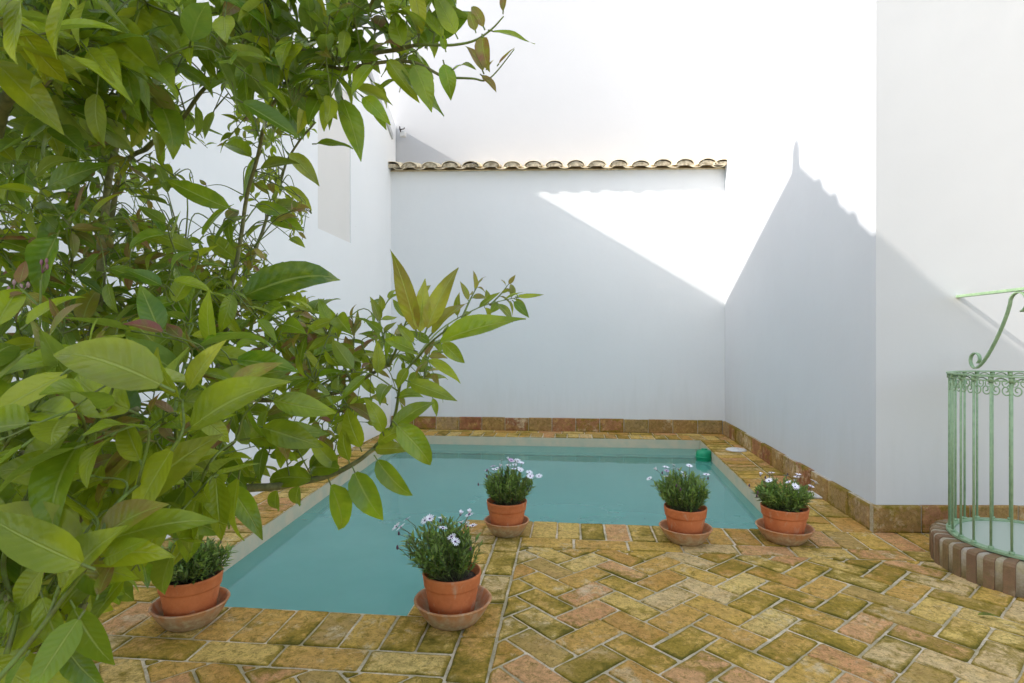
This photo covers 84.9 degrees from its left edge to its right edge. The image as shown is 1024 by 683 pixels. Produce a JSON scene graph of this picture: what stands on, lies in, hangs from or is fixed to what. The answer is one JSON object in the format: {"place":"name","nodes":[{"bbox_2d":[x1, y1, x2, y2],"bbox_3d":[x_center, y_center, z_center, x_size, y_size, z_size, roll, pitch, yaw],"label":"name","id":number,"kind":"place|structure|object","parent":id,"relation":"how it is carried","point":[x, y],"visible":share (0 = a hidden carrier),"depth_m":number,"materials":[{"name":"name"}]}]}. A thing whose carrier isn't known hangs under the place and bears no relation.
{"place":"outdoors","nodes":[
{"label":"outdoors","id":0,"kind":"place"},
{"bbox_2d":[0,0,395,538],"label":"gabled house","id":1,"kind":"structure","parent":0,"point":[347,234],"depth_m":5.23,"materials":[{"name":"white paint"}]},
{"bbox_2d":[220,444,762,615],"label":"pool water","id":2,"kind":"structure","parent":0,"point":[313,558],"depth_m":4.10,"materials":[{"name":"teal liquid"}]},
{"bbox_2d":[695,448,711,461],"bbox_3d":[2.044,1.218,5.953,0.188,0.162,0.188,0,0,6],"label":"pool float","id":3,"kind":"object","parent":2,"relation":"on","point":[703,454],"visible":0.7,"depth_m":5.88,"materials":[{"name":"green plastic"}]},
{"bbox_2d":[34,429,1023,682],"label":"brick paving","id":4,"kind":"structure","parent":0,"point":[996,659],"depth_m":2.30,"materials":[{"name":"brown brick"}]},
{"bbox_2d":[148,586,229,631],"bbox_3d":[-1.321,1.107,2.301,0.294,0.085,0.290,0,0,6],"label":"plant saucer","id":5,"kind":"object","parent":4,"relation":"on","point":[185,623],"visible":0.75,"depth_m":2.21,"materials":[{"name":"ceramic"}]},
{"bbox_2d":[153,536,236,616],"bbox_3d":[-1.315,0.952,2.302,0.344,0.357,0.336,0,0,-38],"label":"potted daisy","id":6,"kind":"object","parent":4,"relation":"on","point":[194,584],"visible":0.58,"depth_m":2.24,"materials":[{"name":"ceramic"}]},
{"bbox_2d":[0,0,543,682],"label":"lemon tree","id":7,"kind":"object","parent":4,"relation":"on","point":[92,514],"visible":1,"depth_m":1.04,"materials":[{"name":"green plant"}]},
{"bbox_2d":[392,508,482,614],"bbox_3d":[-0.304,0.916,2.328,0.378,0.429,0.355,0,0,-16],"label":"potted daisy","id":8,"kind":"object","parent":4,"relation":"on","point":[451,573],"visible":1,"depth_m":2.26,"materials":[{"name":"plant"}]},
{"bbox_2d":[414,585,491,630],"bbox_3d":[-0.244,1.105,2.319,0.322,0.090,0.318,0,0,6],"label":"plant saucer","id":9,"kind":"object","parent":4,"relation":"on","point":[456,622],"visible":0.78,"depth_m":2.22,"materials":[{"name":"ceramic"}]},
{"bbox_2d":[484,515,528,537],"bbox_3d":[-0.031,1.107,3.355,0.272,0.085,0.272,0,0,6],"label":"plant saucer","id":10,"kind":"object","parent":4,"relation":"on","point":[506,531],"visible":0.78,"depth_m":3.26,"materials":[{"name":"ceramic"}]},
{"bbox_2d":[478,457,541,525],"bbox_3d":[-0.009,0.918,3.345,0.379,0.426,0.311,0,0,6],"label":"potted daisy","id":11,"kind":"object","parent":4,"relation":"on","point":[506,500],"visible":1,"depth_m":3.30,"materials":[{"name":"plant"}]},
{"bbox_2d":[647,464,711,533],"bbox_3d":[0.974,0.926,3.245,0.359,0.409,0.389,0,0,6],"label":"potted daisy","id":12,"kind":"object","parent":4,"relation":"on","point":[685,508],"visible":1,"depth_m":3.17,"materials":[{"name":"plant"}]},
{"bbox_2d":[659,519,712,545],"bbox_3d":[1.002,1.107,3.233,0.299,0.085,0.301,0,0,6],"label":"plant saucer","id":13,"kind":"object","parent":4,"relation":"on","point":[682,539],"visible":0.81,"depth_m":3.13,"materials":[{"name":"ceramic"}]},
{"bbox_2d":[726,447,746,451],"bbox_3d":[2.370,1.138,5.920,0.208,0.018,0.208,0,0,6],"label":"skimmer lid","id":14,"kind":"object","parent":4,"relation":"on","point":[735,449],"visible":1,"depth_m":5.88,"materials":[{"name":"white plastic"}]},
{"bbox_2d":[748,472,818,533],"bbox_3d":[1.577,0.951,3.233,0.392,0.358,0.362,0,0,6],"label":"potted daisy","id":15,"kind":"object","parent":4,"relation":"on","point":[784,509],"visible":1,"depth_m":3.17,"materials":[{"name":"plant"}]},
{"bbox_2d":[755,518,814,545],"bbox_3d":[1.575,1.107,3.238,0.314,0.085,0.318,0,0,6],"label":"plant saucer","id":16,"kind":"object","parent":4,"relation":"on","point":[783,539],"visible":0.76,"depth_m":3.14,"materials":[{"name":"ceramic"}]},
{"bbox_2d":[798,491,821,498],"bbox_3d":[2.175,1.136,4.172,0.200,0.014,0.180,0,0,6],"label":"access lid","id":17,"kind":"object","parent":4,"relation":"on","point":[817,496],"visible":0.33,"depth_m":4.11,"materials":[{"name":"white plastic"}]},
{"bbox_2d":[929,517,1023,597],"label":"well kerb","id":18,"kind":"structure","parent":4,"relation":"on","point":[949,552],"depth_m":2.67,"materials":[{"name":"brick"}]},
{"bbox_2d":[946,287,1023,559],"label":"well railing","id":19,"kind":"object","parent":18,"relation":"on","point":[953,387],"visible":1,"depth_m":2.91,"materials":[{"name":"green metal"}]},
{"bbox_2d":[955,521,1023,554],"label":"glass lid","id":20,"kind":"object","parent":18,"relation":"on","point":[1000,535],"visible":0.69,"depth_m":2.90,"materials":[{"name":"grey"}]},
{"bbox_2d":[978,612,1000,617],"bbox_3d":[1.982,1.136,2.325,0.084,0.012,0.031,0,0,6],"label":"fallen leaf","id":21,"kind":"object","parent":4,"relation":"on","point":[985,613],"visible":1,"depth_m":2.33,"materials":[{"name":"green plant"}]},
{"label":"pool basin","id":22,"kind":"structure","parent":0,"visible":0},
{"bbox_2d":[152,436,762,602],"bbox_3d":[0.173,1.245,4.525,3.617,0.177,4.439,0,0,6],"label":"pool rim","id":23,"kind":"object","parent":22,"relation":"on","point":[250,544],"visible":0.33,"depth_m":5.83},
{"label":"ground","id":24,"kind":"structure","parent":0,"visible":0},
{"bbox_2d":[362,0,719,165],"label":"white house","id":25,"kind":"structure","parent":24,"relation":"on","point":[586,82],"depth_m":7.39,"materials":[{"name":"paint"}]},
{"bbox_2d":[399,126,405,137],"bbox_3d":[-1.460,-2.804,7.490,0.080,0.121,0.107,0,0,6],"label":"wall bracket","id":26,"kind":"object","parent":25,"relation":"attached to","point":[402,134],"depth_m":7.47,"materials":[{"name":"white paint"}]},
{"bbox_2d":[388,158,726,433],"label":"garden wall","id":27,"kind":"structure","parent":24,"relation":"on","point":[619,264],"depth_m":7.17,"materials":[{"name":"white paint"}]},
{"bbox_2d":[720,0,1023,532],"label":"side house","id":28,"kind":"structure","parent":24,"relation":"on","point":[872,152],"depth_m":3.41,"materials":[{"name":"white paint"}]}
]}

